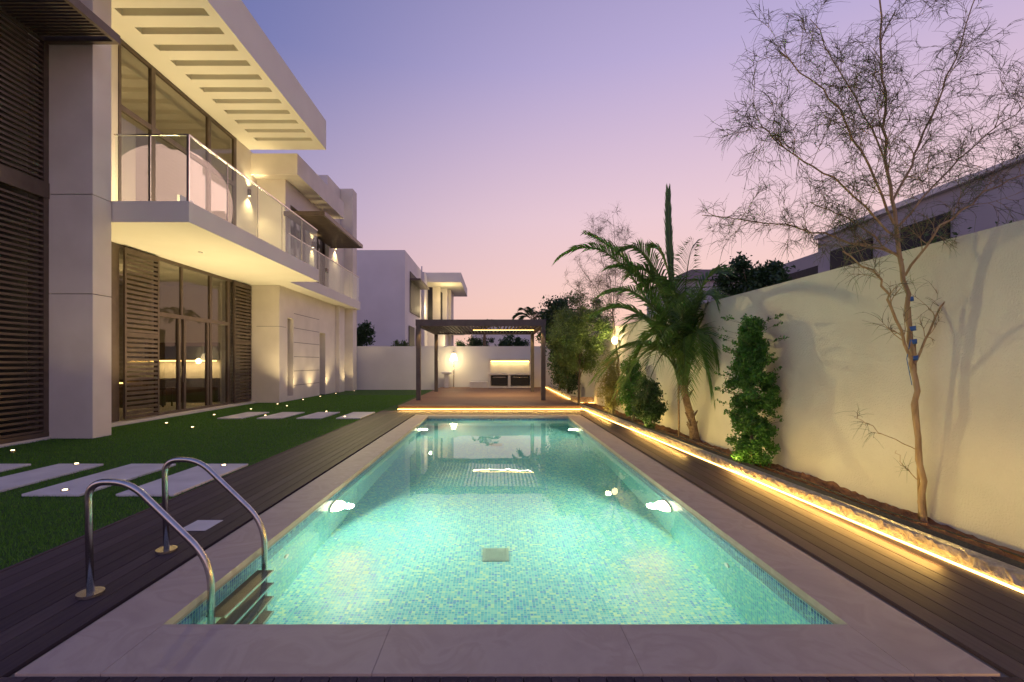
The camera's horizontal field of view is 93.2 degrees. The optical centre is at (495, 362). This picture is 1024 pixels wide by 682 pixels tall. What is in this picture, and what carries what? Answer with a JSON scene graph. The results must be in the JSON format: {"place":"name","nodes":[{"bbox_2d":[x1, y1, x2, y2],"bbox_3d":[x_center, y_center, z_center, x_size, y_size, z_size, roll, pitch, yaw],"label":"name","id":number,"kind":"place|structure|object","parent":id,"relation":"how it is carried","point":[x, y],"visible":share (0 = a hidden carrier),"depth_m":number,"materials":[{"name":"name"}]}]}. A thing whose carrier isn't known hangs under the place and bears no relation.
{"place":"outdoors","nodes":[
{"label":"outdoors","id":0,"kind":"place"},
{"bbox_2d":[0,390,432,569],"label":"lawn","id":1,"kind":"structure","parent":0,"point":[32,526],"depth_m":8.79,"materials":[{"name":"green plant"}]},
{"bbox_2d":[0,464,30,471],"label":"stepping stone","id":2,"kind":"object","parent":1,"relation":"on","point":[5,467],"visible":1,"depth_m":7.34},
{"bbox_2d":[0,464,103,491],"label":"stepping stone","id":3,"kind":"object","parent":1,"relation":"on","point":[21,479],"visible":1,"depth_m":6.81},
{"bbox_2d":[22,464,175,496],"bbox_3d":[-5.340,1.589,6.675,0.700,0.033,1.750,0,0,0],"label":"stepping stone","id":4,"kind":"object","parent":1,"relation":"on","point":[79,486],"visible":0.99,"depth_m":6.52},
{"bbox_2d":[116,464,247,496],"bbox_3d":[-4.210,1.589,6.675,0.700,0.033,1.750,0,0,0],"label":"stepping stone","id":5,"kind":"object","parent":1,"relation":"on","point":[187,479],"visible":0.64,"depth_m":6.46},
{"bbox_2d":[217,412,268,418],"bbox_3d":[-7.600,1.589,14.650,0.700,0.033,1.700,0,0,0],"label":"stepping stone","id":6,"kind":"object","parent":1,"relation":"on","point":[243,415],"visible":0.97,"depth_m":14.45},
{"bbox_2d":[257,412,304,418],"bbox_3d":[-6.470,1.589,14.650,0.700,0.033,1.700,0,0,0],"label":"stepping stone","id":7,"kind":"object","parent":1,"relation":"on","point":[281,415],"visible":0.95,"depth_m":14.45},
{"bbox_2d":[296,412,339,418],"bbox_3d":[-5.340,1.589,14.650,0.700,0.033,1.700,0,0,0],"label":"stepping stone","id":8,"kind":"object","parent":1,"relation":"on","point":[319,415],"visible":0.99,"depth_m":14.45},
{"bbox_2d":[336,412,374,418],"bbox_3d":[-4.210,1.589,14.650,0.700,0.033,1.700,0,0,0],"label":"stepping stone","id":9,"kind":"object","parent":1,"relation":"on","point":[357,415],"visible":0.9,"depth_m":14.45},
{"bbox_2d":[472,326,530,345],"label":"house","id":10,"kind":"structure","parent":0,"point":[498,337],"depth_m":62.00,"materials":[{"name":"paint"}]},
{"bbox_2d":[8,400,1009,676],"bbox_3d":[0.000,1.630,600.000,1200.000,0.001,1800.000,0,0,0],"label":"ground","id":11,"kind":"structure","parent":0,"point":[1002,674],"depth_m":3.49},
{"bbox_2d":[0,0,362,447],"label":"modern villa","id":12,"kind":"object","parent":11,"relation":"on","point":[172,244],"visible":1,"depth_m":13.36,"materials":[{"name":"white paint"}]},
{"bbox_2d":[118,38,236,225],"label":"upper window frames","id":13,"kind":"structure","parent":12,"relation":"in","point":[150,125],"depth_m":14.01,"materials":[{"name":"brown metal"}]},
{"bbox_2d":[293,222,324,285],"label":"rear window frames","id":14,"kind":"structure","parent":12,"relation":"in","point":[294,224],"depth_m":22.58,"materials":[{"name":"brown metal"}]},
{"bbox_2d":[0,410,382,572],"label":"deck edging","id":15,"kind":"object","parent":11,"relation":"on","point":[42,553],"visible":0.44,"depth_m":5.04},
{"bbox_2d":[357,319,375,345],"bbox_3d":[-9.278,-0.679,32.889,2.218,4.560,1.918,0,0,38],"label":"background bush","id":16,"kind":"object","parent":11,"relation":"on","point":[365,330],"visible":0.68,"depth_m":32.68,"materials":[{"name":"green plant"}]},
{"bbox_2d":[391,340,410,345],"bbox_3d":[-6.509,-0.910,34.006,2.012,1.459,1.913,0,0,0],"label":"background bush","id":17,"kind":"object","parent":11,"relation":"on","point":[398,343],"visible":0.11,"depth_m":33.57,"materials":[{"name":"green plant"}]},
{"bbox_2d":[357,250,466,345],"bbox_3d":[-8.650,-4.400,46.100,10.700,12.000,20.200,0,0,0],"label":"neighbour villa","id":18,"kind":"object","parent":11,"relation":"on","point":[399,292],"visible":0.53,"depth_m":36.00,"materials":[{"name":"paint"}]},
{"bbox_2d":[409,271,441,345],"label":"windows","id":19,"kind":"structure","parent":18,"relation":"in","point":[414,290],"depth_m":40.41,"materials":[{"name":"glass"}]},
{"bbox_2d":[357,346,552,389],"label":"boundary wall","id":20,"kind":"structure","parent":11,"relation":"on","point":[386,367],"depth_m":29.00,"materials":[{"name":"white paint"}]},
{"bbox_2d":[455,335,494,345],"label":"background bush","id":21,"kind":"object","parent":11,"relation":"on","point":[472,341],"visible":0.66,"depth_m":44.52,"materials":[{"name":"green plant"}]},
{"bbox_2d":[471,326,498,345],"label":"distant palm","id":22,"kind":"object","parent":11,"relation":"on","point":[484,340],"visible":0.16,"depth_m":43.92,"materials":[{"name":"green plant"}]},
{"bbox_2d":[398,387,581,410],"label":"raised deck platform","id":23,"kind":"structure","parent":11,"relation":"on","point":[460,398],"depth_m":18.64,"materials":[{"name":"orange wood"}]},
{"bbox_2d":[442,372,451,387],"bbox_3d":[-2.875,0.985,28.425,0.550,0.930,0.550,0,0,0],"label":"outdoor washbasin","id":24,"kind":"object","parent":23,"relation":"on","point":[446,379],"visible":1,"depth_m":28.30,"materials":[{"name":"white stone"}]},
{"bbox_2d":[449,351,457,386],"bbox_3d":[-2.500,0.375,28.800,0.520,2.150,0.514,0,0,0],"label":"garden lantern","id":25,"kind":"object","parent":23,"relation":"on","point":[453,357],"visible":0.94,"depth_m":28.69,"materials":[{"name":"white"}]},
{"bbox_2d":[416,319,545,399],"bbox_3d":[-0.575,-0.115,21.600,5.050,3.130,5.800,0,0,0],"label":"garden pergola","id":26,"kind":"object","parent":23,"relation":"on","point":[437,327],"visible":0.99,"depth_m":18.71,"materials":[{"name":"wood"}]},
{"bbox_2d":[470,359,530,387],"bbox_3d":[0.325,0.600,28.490,3.650,1.700,0.980,0,0,0],"label":"barbecue counter","id":27,"kind":"object","parent":23,"relation":"on","point":[509,373],"visible":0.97,"depth_m":28.45,"materials":[{"name":"beige stone"}]},
{"bbox_2d":[491,376,528,384],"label":"oven doors","id":28,"kind":"structure","parent":27,"relation":"in","point":[495,380],"depth_m":28.10,"materials":[{"name":"black glass"}]},
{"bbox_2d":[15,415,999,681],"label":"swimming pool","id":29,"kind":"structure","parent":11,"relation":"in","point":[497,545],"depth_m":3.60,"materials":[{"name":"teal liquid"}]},
{"bbox_2d":[0,410,1023,681],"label":"timber deck","id":30,"kind":"structure","parent":11,"relation":"on","point":[42,610],"depth_m":3.82,"materials":[{"name":"brown wood"}]},
{"bbox_2d":[75,457,267,610],"bbox_3d":[-2.369,1.774,3.715,1.002,1.953,0.929,0,0,0],"label":"pool ladder","id":31,"kind":"object","parent":30,"relation":"on","point":[91,591],"visible":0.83,"depth_m":3.32,"materials":[{"name":"silver metal"}]},
{"bbox_2d":[184,520,222,530],"bbox_3d":[-2.890,1.595,4.750,0.260,0.007,0.300,0,0,0],"label":"skimmer cover","id":32,"kind":"object","parent":30,"relation":"on","point":[201,525],"visible":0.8,"depth_m":4.73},
{"bbox_2d":[575,402,1023,593],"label":"stone kerb","id":33,"kind":"structure","parent":30,"relation":"on","point":[1002,573],"depth_m":4.69,"materials":[{"name":"beige stone"}]},
{"bbox_2d":[495,335,529,345],"bbox_3d":[1.270,-1.492,39.831,3.058,2.449,2.781,0,0,20],"label":"background bush","id":34,"kind":"object","parent":11,"relation":"on","point":[505,341],"visible":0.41,"depth_m":39.74,"materials":[{"name":"green plant"}]},
{"bbox_2d":[511,307,547,345],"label":"distant palm","id":35,"kind":"object","parent":11,"relation":"on","point":[529,311],"visible":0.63,"depth_m":33.72,"materials":[{"name":"green plant"}]},
{"bbox_2d":[546,385,593,403],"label":"raised garden kerb","id":36,"kind":"structure","parent":11,"relation":"on","point":[575,399],"depth_m":19.23,"materials":[{"name":"stone"}]},
{"bbox_2d":[542,299,612,404],"bbox_3d":[2.789,-0.322,16.648,2.598,3.847,2.755,0,0,0],"label":"feathery tree","id":37,"kind":"object","parent":11,"relation":"on","point":[570,345],"visible":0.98,"depth_m":16.11,"materials":[{"name":"green plant"}]},
{"bbox_2d":[562,287,618,332],"bbox_3d":[4.663,-1.240,24.920,3.359,5.683,4.301,0,0,14],"label":"hedge tree","id":38,"kind":"object","parent":11,"relation":"on","point":[572,299],"visible":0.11,"depth_m":24.31,"materials":[{"name":"green plant"}]},
{"bbox_2d":[645,269,738,315],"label":"distant villa","id":39,"kind":"object","parent":11,"relation":"on","point":[698,273],"visible":0.08,"depth_m":41.17,"materials":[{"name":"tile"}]},
{"bbox_2d":[708,251,799,296],"bbox_3d":[8.520,-1.019,15.932,2.453,5.239,2.795,0,0,0],"label":"boundary tree","id":40,"kind":"object","parent":11,"relation":"on","point":[750,277],"visible":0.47,"depth_m":15.53,"materials":[{"name":"green plant"}]},
{"bbox_2d":[553,220,1023,552],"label":"garden wall","id":41,"kind":"structure","parent":11,"relation":"on","point":[833,354],"depth_m":5.25,"materials":[{"name":"beige paint"}]},
{"bbox_2d":[612,337,619,343],"bbox_3d":[3.840,-0.720,15.500,0.239,0.240,0.199,0,0,0],"label":"garden wall lamp","id":42,"kind":"object","parent":41,"relation":"attached to","point":[614,340],"visible":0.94,"depth_m":15.43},
{"bbox_2d":[572,396,1023,562],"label":"planting bed","id":43,"kind":"object","parent":11,"relation":"on","point":[833,486],"visible":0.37,"depth_m":5.70,"materials":[{"name":"soil"}]},
{"bbox_2d":[535,295,589,389],"bbox_3d":[3.134,-0.882,23.372,2.806,4.966,3.573,0,0,0],"label":"hedge tree","id":44,"kind":"object","parent":43,"relation":"on","point":[559,303],"visible":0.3,"depth_m":22.73,"materials":[{"name":"green plant"}]},
{"bbox_2d":[546,325,580,393],"bbox_3d":[3.536,-0.187,22.389,2.434,3.577,4.740,0,0,0],"label":"hedge tree","id":45,"kind":"object","parent":43,"relation":"on","point":[563,377],"visible":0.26,"depth_m":21.96,"materials":[{"name":"green plant"}]},
{"bbox_2d":[565,206,636,378],"bbox_3d":[3.349,-2.111,15.574,2.722,6.094,2.037,0,0,0],"label":"tree","id":46,"kind":"object","parent":43,"relation":"on","point":[608,273],"visible":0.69,"depth_m":15.46,"materials":[{"name":"brown plant"}]},
{"bbox_2d":[592,353,623,414],"bbox_3d":[3.464,0.645,14.361,1.093,1.919,1.094,0,0,-28],"label":"yellow shrub","id":47,"kind":"object","parent":43,"relation":"on","point":[611,380],"visible":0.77,"depth_m":14.22,"materials":[{"name":"green plant"}]},
{"bbox_2d":[614,355,644,420],"bbox_3d":[3.622,0.691,13.087,0.859,1.826,1.037,0,0,0],"label":"round shrub","id":48,"kind":"object","parent":43,"relation":"on","point":[628,391],"visible":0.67,"depth_m":12.96,"materials":[{"name":"green plant"}]},
{"bbox_2d":[552,183,736,441],"bbox_3d":[3.042,-1.038,9.678,3.851,5.312,1.980,0,0,0],"label":"date palm","id":49,"kind":"object","parent":43,"relation":"on","point":[682,336],"visible":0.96,"depth_m":9.58,"materials":[{"name":"green plant"}]},
{"bbox_2d":[629,375,668,428],"bbox_3d":[3.567,0.930,11.421,0.959,1.351,1.009,0,0,-40],"label":"round shrub","id":50,"kind":"object","parent":43,"relation":"on","point":[650,408],"visible":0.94,"depth_m":11.23,"materials":[{"name":"green plant"}]},
{"bbox_2d":[714,313,787,467],"bbox_3d":[3.897,0.412,7.388,0.980,2.376,1.088,0,0,0],"label":"columnar shrub","id":51,"kind":"object","parent":43,"relation":"on","point":[750,361],"visible":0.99,"depth_m":7.25,"materials":[{"name":"green plant"}]},
{"bbox_2d":[606,410,1023,557],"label":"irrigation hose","id":52,"kind":"object","parent":43,"relation":"on","point":[861,501],"visible":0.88,"depth_m":5.16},
{"bbox_2d":[691,0,1023,522],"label":"staked feathery tree","id":53,"kind":"object","parent":43,"relation":"on","point":[913,357],"visible":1,"depth_m":4.82,"materials":[{"name":"brown plant"}]},
{"bbox_2d":[580,403,1023,569],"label":"gravel strip","id":54,"kind":"object","parent":11,"relation":"on","point":[1007,560],"visible":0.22,"depth_m":4.95,"materials":[{"name":"beige gravel"}]},
{"bbox_2d":[784,162,1023,273],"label":"neighboring building","id":55,"kind":"structure","parent":11,"relation":"on","point":[986,216],"depth_m":16.68,"materials":[{"name":"white paint"}]},
{"bbox_2d":[788,212,949,279],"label":"windows","id":56,"kind":"structure","parent":55,"relation":"attached to","point":[835,262],"depth_m":20.62,"materials":[{"name":"glass"}]},
{"bbox_2d":[814,154,1023,239],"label":"coping","id":57,"kind":"object","parent":55,"relation":"on","point":[918,196],"visible":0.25,"depth_m":17.52,"materials":[{"name":"grey concrete"}]},
{"bbox_2d":[242,0,1023,345],"label":"sky","id":58,"kind":"structure","parent":0,"point":[477,140],"materials":[{"name":"purple"}]},
{"bbox_2d":[911,221,1011,247],"bbox_3d":[7.367,-0.222,6.901,2.274,3.646,1.557,0,0,-19],"label":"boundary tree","id":59,"kind":"object","parent":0,"point":[935,240],"depth_m":6.99,"materials":[{"name":"green plant"}]}
]}

